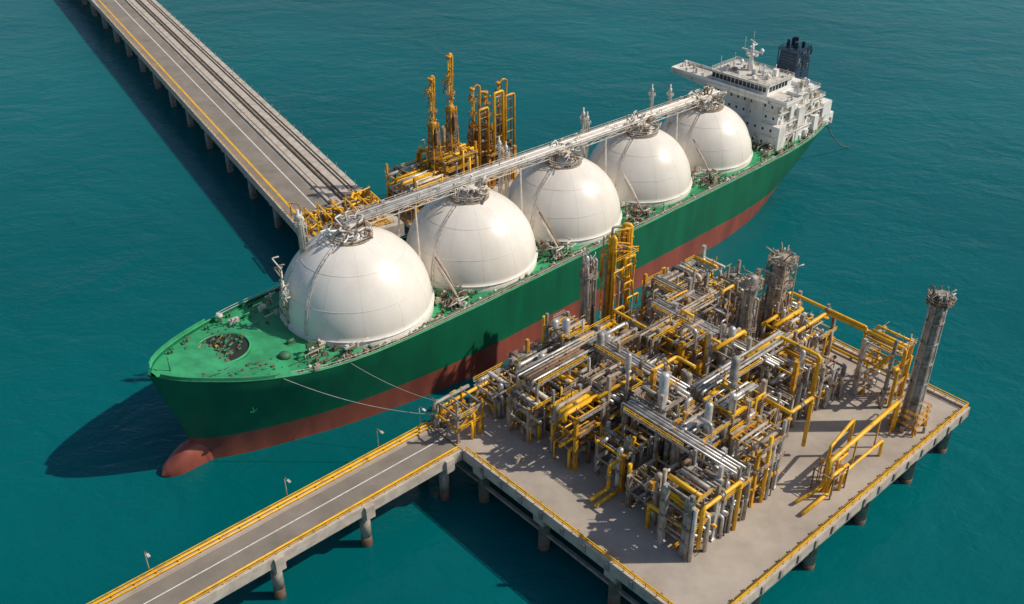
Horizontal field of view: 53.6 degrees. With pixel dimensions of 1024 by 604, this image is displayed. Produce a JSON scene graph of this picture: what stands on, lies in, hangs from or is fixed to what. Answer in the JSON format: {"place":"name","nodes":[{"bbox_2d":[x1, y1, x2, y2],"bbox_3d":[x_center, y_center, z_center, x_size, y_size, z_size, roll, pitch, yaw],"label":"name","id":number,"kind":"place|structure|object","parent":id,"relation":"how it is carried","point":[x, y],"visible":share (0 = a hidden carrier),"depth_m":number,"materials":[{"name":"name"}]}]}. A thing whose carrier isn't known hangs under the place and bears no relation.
{"place":"outdoors","nodes":[
{"label":"outdoors","id":0,"kind":"place"},
{"bbox_2d":[0,0,1023,603],"bbox_3d":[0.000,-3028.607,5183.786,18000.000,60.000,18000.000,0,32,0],"label":"water","id":1,"kind":"structure","parent":0,"point":[138,228],"depth_m":372.62,"materials":[{"name":"teal liquid"}]},
{"bbox_2d":[82,0,404,242],"bbox_3d":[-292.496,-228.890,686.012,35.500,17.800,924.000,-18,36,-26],"label":"approach trestle","id":2,"kind":"object","parent":1,"relation":"in","point":[275,157],"visible":0.84,"depth_m":440.24,"materials":[{"name":"concrete"}]},
{"bbox_2d":[288,185,393,234],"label":"pipework cluster","id":3,"kind":"object","parent":2,"relation":"on","point":[327,215],"visible":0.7,"depth_m":357.11,"materials":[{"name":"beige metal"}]},
{"bbox_2d":[87,412,461,603],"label":"access bridge","id":4,"kind":"structure","parent":1,"relation":"in","point":[274,538],"depth_m":230.60,"materials":[{"name":"concrete"}]},
{"bbox_2d":[144,551,150,572],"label":"lamp post","id":5,"kind":"object","parent":4,"relation":"on","point":[147,555],"visible":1,"depth_m":214.76,"materials":[{"name":"grey metal"}]},
{"bbox_2d":[284,477,290,498],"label":"lamp post","id":6,"kind":"object","parent":4,"relation":"on","point":[288,481],"visible":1,"depth_m":234.03,"materials":[{"name":"grey metal"}]},
{"bbox_2d":[376,429,383,449],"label":"lamp post","id":7,"kind":"object","parent":4,"relation":"on","point":[381,432],"visible":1,"depth_m":248.76,"materials":[{"name":"grey metal"}]},
{"bbox_2d":[418,407,425,427],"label":"lamp post","id":8,"kind":"object","parent":4,"relation":"on","point":[423,409],"visible":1,"depth_m":256.22,"materials":[{"name":"grey metal"}]},
{"bbox_2d":[379,165,523,227],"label":"loading jetty","id":9,"kind":"object","parent":1,"relation":"in","point":[407,222],"visible":0.1,"depth_m":371.15,"materials":[{"name":"concrete"}]},
{"bbox_2d":[385,152,447,221],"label":"equipment block","id":10,"kind":"structure","parent":9,"relation":"on","point":[416,176],"depth_m":364.32,"materials":[{"name":"paint"}]},
{"bbox_2d":[423,75,443,172],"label":"loading arm tower","id":11,"kind":"structure","parent":9,"relation":"on","point":[434,136],"depth_m":359.90,"materials":[{"name":"paint"}]},
{"bbox_2d":[418,126,478,183],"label":"equipment block","id":12,"kind":"structure","parent":9,"relation":"on","point":[447,159],"depth_m":369.31,"materials":[{"name":"paint"}]},
{"bbox_2d":[442,53,460,176],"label":"loading arm tower","id":13,"kind":"structure","parent":9,"relation":"on","point":[452,126],"depth_m":362.93,"materials":[{"name":"paint"}]},
{"bbox_2d":[466,84,483,184],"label":"loading arm tower","id":14,"kind":"structure","parent":9,"relation":"on","point":[473,136],"depth_m":374.46,"materials":[{"name":"paint"}]},
{"bbox_2d":[478,106,489,168],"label":"goose neck pipe","id":15,"kind":"object","parent":9,"relation":"on","point":[480,152],"visible":0.91,"depth_m":375.54,"materials":[{"name":"metal"}]},
{"bbox_2d":[480,90,492,181],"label":"loading arm tower","id":16,"kind":"structure","parent":9,"relation":"on","point":[484,98],"depth_m":379.56,"materials":[{"name":"paint"}]},
{"bbox_2d":[465,128,516,188],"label":"equipment block","id":17,"kind":"structure","parent":9,"relation":"on","point":[513,148],"depth_m":386.01,"materials":[{"name":"paint"}]},
{"bbox_2d":[493,90,504,185],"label":"goose neck pipe","id":18,"kind":"object","parent":9,"relation":"on","point":[495,125],"visible":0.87,"depth_m":376.66,"materials":[{"name":"yellow metal"}]},
{"bbox_2d":[492,78,507,176],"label":"loading arm tower","id":19,"kind":"structure","parent":9,"relation":"on","point":[498,83],"depth_m":381.44,"materials":[{"name":"paint"}]},
{"bbox_2d":[504,92,514,179],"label":"goose neck pipe","id":20,"kind":"object","parent":9,"relation":"on","point":[505,115],"visible":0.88,"depth_m":381.34,"materials":[{"name":"metal"}]},
{"bbox_2d":[148,33,833,477],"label":"gas carrier ship","id":21,"kind":"object","parent":1,"relation":"on","point":[468,275],"visible":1,"depth_m":297.32,"materials":[{"name":"paint"}]},
{"bbox_2d":[283,378,430,414],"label":"mooring line","id":22,"kind":"object","parent":21,"relation":"attached to","point":[356,402],"visible":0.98,"depth_m":259.47,"materials":[{"name":"fabric"}]},
{"bbox_2d":[351,363,442,402],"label":"mooring line","id":23,"kind":"object","parent":21,"relation":"attached to","point":[392,385],"visible":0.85,"depth_m":265.39,"materials":[{"name":"fabric"}]},
{"bbox_2d":[826,125,848,147],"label":"mooring line","id":24,"kind":"object","parent":21,"relation":"attached to","point":[834,138],"visible":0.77,"depth_m":431.06,"materials":[{"name":"fabric"}]},
{"bbox_2d":[429,277,969,603],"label":"process platform","id":25,"kind":"structure","parent":1,"relation":"in","point":[776,536],"depth_m":238.88,"materials":[{"name":"concrete"}]},
{"bbox_2d":[429,413,440,426],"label":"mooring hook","id":26,"kind":"object","parent":25,"relation":"on","point":[432,417],"visible":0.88,"depth_m":260.11,"materials":[{"name":"grey metal"}]},
{"bbox_2d":[428,384,495,443],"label":"pipe gantry","id":27,"kind":"object","parent":25,"relation":"on","point":[457,414],"visible":0.98,"depth_m":255.30,"materials":[{"name":"beige metal"}]},
{"bbox_2d":[439,352,549,420],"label":"yellow pipe","id":28,"kind":"object","parent":25,"relation":"on","point":[460,396],"visible":0.41,"depth_m":261.47,"materials":[{"name":"metal"}]},
{"bbox_2d":[471,361,526,419],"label":"pipe rack","id":29,"kind":"object","parent":25,"relation":"on","point":[488,391],"visible":0.72,"depth_m":263.10,"materials":[{"name":"beige metal"}]},
{"bbox_2d":[504,380,558,443],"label":"pipe rack","id":30,"kind":"object","parent":25,"relation":"on","point":[528,406],"visible":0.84,"depth_m":254.46,"materials":[{"name":"beige metal"}]},
{"bbox_2d":[507,337,563,395],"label":"pipe rack","id":31,"kind":"object","parent":25,"relation":"on","point":[527,353],"visible":0.38,"depth_m":269.98,"materials":[{"name":"grey metal"}]},
{"bbox_2d":[515,326,615,437],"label":"pipe bundle","id":32,"kind":"object","parent":25,"relation":"on","point":[581,350],"visible":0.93,"depth_m":254.48,"materials":[{"name":"silver metal"}]},
{"bbox_2d":[542,310,589,365],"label":"pipe rack","id":33,"kind":"object","parent":25,"relation":"on","point":[552,333],"visible":0.36,"depth_m":272.79,"materials":[{"name":"grey metal"}]},
{"bbox_2d":[541,348,601,426],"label":"pipe rack","id":34,"kind":"object","parent":25,"relation":"on","point":[556,383],"visible":0.38,"depth_m":258.26,"materials":[{"name":"yellow metal"}]},
{"bbox_2d":[541,382,607,471],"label":"pipe rack","id":35,"kind":"object","parent":25,"relation":"on","point":[575,401],"visible":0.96,"depth_m":244.67,"materials":[{"name":"metal"}]},
{"bbox_2d":[578,252,593,329],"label":"riser column","id":36,"kind":"structure","parent":25,"relation":"on","point":[584,275],"depth_m":277.00,"materials":[{"name":"silver metal"}]},
{"bbox_2d":[588,252,598,338],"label":"riser column","id":37,"kind":"structure","parent":25,"relation":"on","point":[594,265],"depth_m":279.17,"materials":[{"name":"beige metal"}]},
{"bbox_2d":[594,488,619,507],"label":"floor pipe","id":38,"kind":"object","parent":25,"relation":"on","point":[604,499],"visible":1,"depth_m":236.22,"materials":[{"name":"yellow metal"}]},
{"bbox_2d":[578,315,639,403],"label":"pipe rack","id":39,"kind":"object","parent":25,"relation":"on","point":[600,338],"visible":0.27,"depth_m":264.33,"materials":[{"name":"beige metal"}]},
{"bbox_2d":[579,342,645,436],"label":"pipe rack","id":40,"kind":"object","parent":25,"relation":"on","point":[601,383],"visible":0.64,"depth_m":249.91,"materials":[{"name":"beige metal"}]},
{"bbox_2d":[594,222,638,331],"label":"riser tower","id":41,"kind":"structure","parent":25,"relation":"on","point":[622,240],"depth_m":282.00,"materials":[{"name":"metal"}]},
{"bbox_2d":[592,410,652,492],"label":"pipe rack","id":42,"kind":"object","parent":25,"relation":"on","point":[626,452],"visible":0.92,"depth_m":239.34,"materials":[{"name":"metal"}]},
{"bbox_2d":[589,436,635,501],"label":"yellow pipe","id":43,"kind":"object","parent":42,"relation":"attached to","point":[608,476],"visible":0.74,"depth_m":236.86,"materials":[{"name":"metal"}]},
{"bbox_2d":[615,321,667,358],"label":"pipe rack","id":44,"kind":"object","parent":25,"relation":"on","point":[643,343],"visible":0.09,"depth_m":278.21,"materials":[{"name":"beige metal"}]},
{"bbox_2d":[593,341,693,431],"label":"pipe bundle","id":45,"kind":"object","parent":25,"relation":"on","point":[610,347],"visible":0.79,"depth_m":252.38,"materials":[{"name":"silver metal"}]},
{"bbox_2d":[654,356,695,368],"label":"yellow pipe","id":46,"kind":"object","parent":45,"relation":"attached to","point":[674,360],"visible":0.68,"depth_m":251.61,"materials":[{"name":"metal"}]},
{"bbox_2d":[619,342,677,424],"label":"pipe rack","id":47,"kind":"object","parent":25,"relation":"on","point":[660,359],"visible":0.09,"depth_m":262.18,"materials":[{"name":"silver metal"}]},
{"bbox_2d":[611,309,692,338],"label":"yellow pipe","id":48,"kind":"object","parent":25,"relation":"on","point":[631,320],"visible":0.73,"depth_m":270.94,"materials":[{"name":"metal"}]},
{"bbox_2d":[621,453,684,525],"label":"pipe rack","id":49,"kind":"object","parent":25,"relation":"on","point":[646,479],"visible":0.58,"depth_m":231.90,"materials":[{"name":"beige metal"}]},
{"bbox_2d":[627,366,696,468],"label":"pipe rack","id":50,"kind":"object","parent":25,"relation":"on","point":[664,404],"visible":0.59,"depth_m":242.42,"materials":[{"name":"silver metal"}]},
{"bbox_2d":[597,376,656,410],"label":"yellow pipe","id":51,"kind":"object","parent":50,"relation":"attached to","point":[613,388],"visible":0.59,"depth_m":245.95,"materials":[{"name":"metal"}]},
{"bbox_2d":[634,267,692,322],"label":"pipe rack","id":52,"kind":"object","parent":25,"relation":"on","point":[672,276],"visible":0.33,"depth_m":299.53,"materials":[{"name":"silver metal"}]},
{"bbox_2d":[645,503,698,533],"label":"yellow pipe","id":53,"kind":"object","parent":25,"relation":"on","point":[650,507],"visible":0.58,"depth_m":226.05,"materials":[{"name":"metal"}]},
{"bbox_2d":[647,281,704,344],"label":"pipe rack","id":54,"kind":"object","parent":25,"relation":"on","point":[677,302],"visible":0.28,"depth_m":283.39,"materials":[{"name":"silver metal"}]},
{"bbox_2d":[664,311,693,368],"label":"yellow pipe","id":55,"kind":"object","parent":25,"relation":"on","point":[674,335],"visible":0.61,"depth_m":265.78,"materials":[{"name":"metal"}]},
{"bbox_2d":[636,289,725,377],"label":"pipe bundle","id":56,"kind":"object","parent":25,"relation":"on","point":[708,298],"visible":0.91,"depth_m":272.45,"materials":[{"name":"beige metal"}]},
{"bbox_2d":[620,396,745,533],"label":"pipe bundle","id":57,"kind":"object","parent":25,"relation":"on","point":[732,465],"visible":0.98,"depth_m":229.30,"materials":[{"name":"silver metal"}]},
{"bbox_2d":[654,310,712,378],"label":"pipe rack","id":58,"kind":"object","parent":25,"relation":"on","point":[693,334],"visible":0.65,"depth_m":265.14,"materials":[{"name":"metal"}]},
{"bbox_2d":[650,277,726,337],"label":"pipe bundle","id":59,"kind":"object","parent":25,"relation":"on","point":[664,282],"visible":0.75,"depth_m":286.95,"materials":[{"name":"grey metal"}]},
{"bbox_2d":[655,449,724,562],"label":"pipe rack","id":60,"kind":"object","parent":25,"relation":"on","point":[688,499],"visible":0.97,"depth_m":218.56,"materials":[{"name":"grey metal"}]},
{"bbox_2d":[660,397,736,477],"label":"pipe rack","id":61,"kind":"object","parent":25,"relation":"on","point":[700,427],"visible":0.5,"depth_m":233.66,"materials":[{"name":"silver metal"}]},
{"bbox_2d":[671,359,726,416],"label":"pipe rack","id":62,"kind":"object","parent":25,"relation":"on","point":[689,378],"visible":0.2,"depth_m":254.99,"materials":[{"name":"grey metal"}]},
{"bbox_2d":[671,244,729,289],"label":"pipe rack","id":63,"kind":"object","parent":25,"relation":"on","point":[699,273],"visible":0.67,"depth_m":307.60,"materials":[{"name":"silver metal"}]},
{"bbox_2d":[683,331,717,370],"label":"pipe rack","id":64,"kind":"object","parent":25,"relation":"on","point":[700,345],"visible":0.03,"depth_m":274.74,"materials":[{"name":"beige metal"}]},
{"bbox_2d":[682,286,731,330],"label":"pipe rack","id":65,"kind":"object","parent":25,"relation":"on","point":[704,291],"visible":0.21,"depth_m":292.57,"materials":[{"name":"grey metal"}]},
{"bbox_2d":[649,296,783,404],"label":"pipe bundle","id":66,"kind":"object","parent":25,"relation":"on","point":[665,305],"visible":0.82,"depth_m":267.83,"materials":[{"name":"silver metal"}]},
{"bbox_2d":[696,480,742,549],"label":"yellow pipe","id":67,"kind":"object","parent":25,"relation":"on","point":[738,484],"visible":1,"depth_m":218.70,"materials":[{"name":"metal"}]},
{"bbox_2d":[693,446,752,538],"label":"pipe rack","id":68,"kind":"object","parent":25,"relation":"on","point":[725,516],"visible":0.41,"depth_m":226.28,"materials":[{"name":"silver metal"}]},
{"bbox_2d":[694,319,765,420],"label":"pipe rack","id":69,"kind":"object","parent":25,"relation":"on","point":[721,346],"visible":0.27,"depth_m":258.33,"materials":[{"name":"silver metal"}]},
{"bbox_2d":[701,355,769,456],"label":"pipe rack","id":70,"kind":"object","parent":25,"relation":"on","point":[727,404],"visible":0.5,"depth_m":238.66,"materials":[{"name":"beige metal"}]},
{"bbox_2d":[764,396,813,446],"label":"yellow pipe","id":71,"kind":"object","parent":70,"relation":"attached to","point":[804,402],"visible":0.99,"depth_m":239.65,"materials":[{"name":"metal"}]},
{"bbox_2d":[714,259,761,323],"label":"pipe rack","id":72,"kind":"object","parent":25,"relation":"on","point":[736,290],"visible":0.41,"depth_m":300.67,"materials":[{"name":"grey metal"}]},
{"bbox_2d":[688,330,792,414],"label":"pipe bundle","id":73,"kind":"object","parent":25,"relation":"on","point":[721,371],"visible":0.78,"depth_m":250.27,"materials":[{"name":"silver metal"}]},
{"bbox_2d":[719,276,763,300],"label":"yellow pipe","id":74,"kind":"object","parent":25,"relation":"on","point":[728,288],"visible":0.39,"depth_m":292.50,"materials":[{"name":"metal"}]},
{"bbox_2d":[734,265,762,341],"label":"process column","id":75,"kind":"structure","parent":25,"relation":"on","point":[751,285],"depth_m":269.27,"materials":[{"name":"grey metal"}]},
{"bbox_2d":[729,411,788,507],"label":"pipe rack","id":76,"kind":"object","parent":25,"relation":"on","point":[767,468],"visible":0.91,"depth_m":232.97,"materials":[{"name":"metal"}]},
{"bbox_2d":[736,339,785,387],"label":"pipe rack","id":77,"kind":"object","parent":25,"relation":"on","point":[755,343],"visible":0.02,"depth_m":268.61,"materials":[{"name":"metal"}]},
{"bbox_2d":[735,377,795,449],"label":"pipe rack","id":78,"kind":"object","parent":25,"relation":"on","point":[774,414],"visible":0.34,"depth_m":251.03,"materials":[{"name":"silver metal"}]},
{"bbox_2d":[754,290,802,323],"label":"pipe rack","id":79,"kind":"object","parent":25,"relation":"on","point":[797,303],"visible":0.08,"depth_m":293.52,"materials":[{"name":"beige metal"}]},
{"bbox_2d":[755,242,803,353],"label":"process column","id":80,"kind":"structure","parent":25,"relation":"on","point":[778,282],"depth_m":276.16,"materials":[{"name":"beige metal"}]},
{"bbox_2d":[745,335,821,417],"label":"yellow pipe","id":81,"kind":"object","parent":25,"relation":"on","point":[799,346],"visible":0.94,"depth_m":254.96,"materials":[{"name":"metal"}]},
{"bbox_2d":[759,302,822,358],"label":"pipe rack","id":82,"kind":"object","parent":25,"relation":"on","point":[783,325],"visible":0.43,"depth_m":275.97,"materials":[{"name":"metal"}]},
{"bbox_2d":[763,330,822,427],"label":"pipe rack","id":83,"kind":"object","parent":25,"relation":"on","point":[794,373],"visible":0.59,"depth_m":257.81,"materials":[{"name":"metal"}]},
{"bbox_2d":[793,311,836,355],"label":"pipe rack","id":84,"kind":"object","parent":25,"relation":"on","point":[826,337],"visible":0.54,"depth_m":284.24,"materials":[{"name":"silver metal"}]},
{"bbox_2d":[796,346,848,410],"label":"pipe rack","id":85,"kind":"object","parent":25,"relation":"on","point":[833,374],"visible":0.51,"depth_m":265.91,"materials":[{"name":"silver metal"}]},
{"bbox_2d":[780,312,870,351],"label":"yellow pipe","id":86,"kind":"object","parent":25,"relation":"on","point":[811,322],"visible":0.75,"depth_m":273.21,"materials":[{"name":"metal"}]},
{"bbox_2d":[789,291,867,351],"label":"yellow pipe","id":87,"kind":"object","parent":25,"relation":"on","point":[827,309],"visible":0.52,"depth_m":276.52,"materials":[{"name":"metal"}]},
{"bbox_2d":[795,400,900,514],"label":"yellow manifold","id":88,"kind":"object","parent":25,"relation":"on","point":[828,481],"visible":1,"depth_m":239.16,"materials":[{"name":"paint"}]},
{"bbox_2d":[820,340,881,369],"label":"floor pipe","id":89,"kind":"object","parent":25,"relation":"on","point":[845,353],"visible":0.43,"depth_m":285.09,"materials":[{"name":"yellow metal"}]},
{"bbox_2d":[850,321,917,409],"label":"pipe rack","id":90,"kind":"object","parent":25,"relation":"on","point":[881,339],"visible":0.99,"depth_m":264.52,"materials":[{"name":"yellow metal"}]},
{"bbox_2d":[887,286,956,437],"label":"vent stack","id":91,"kind":"object","parent":25,"relation":"on","point":[940,302],"visible":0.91,"depth_m":248.47,"materials":[{"name":"grey metal"}]},
{"bbox_2d":[513,453,521,464],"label":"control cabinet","id":92,"kind":"object","parent":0,"point":[517,458],"visible":1,"depth_m":247.57,"materials":[{"name":"grey metal"}]}
]}

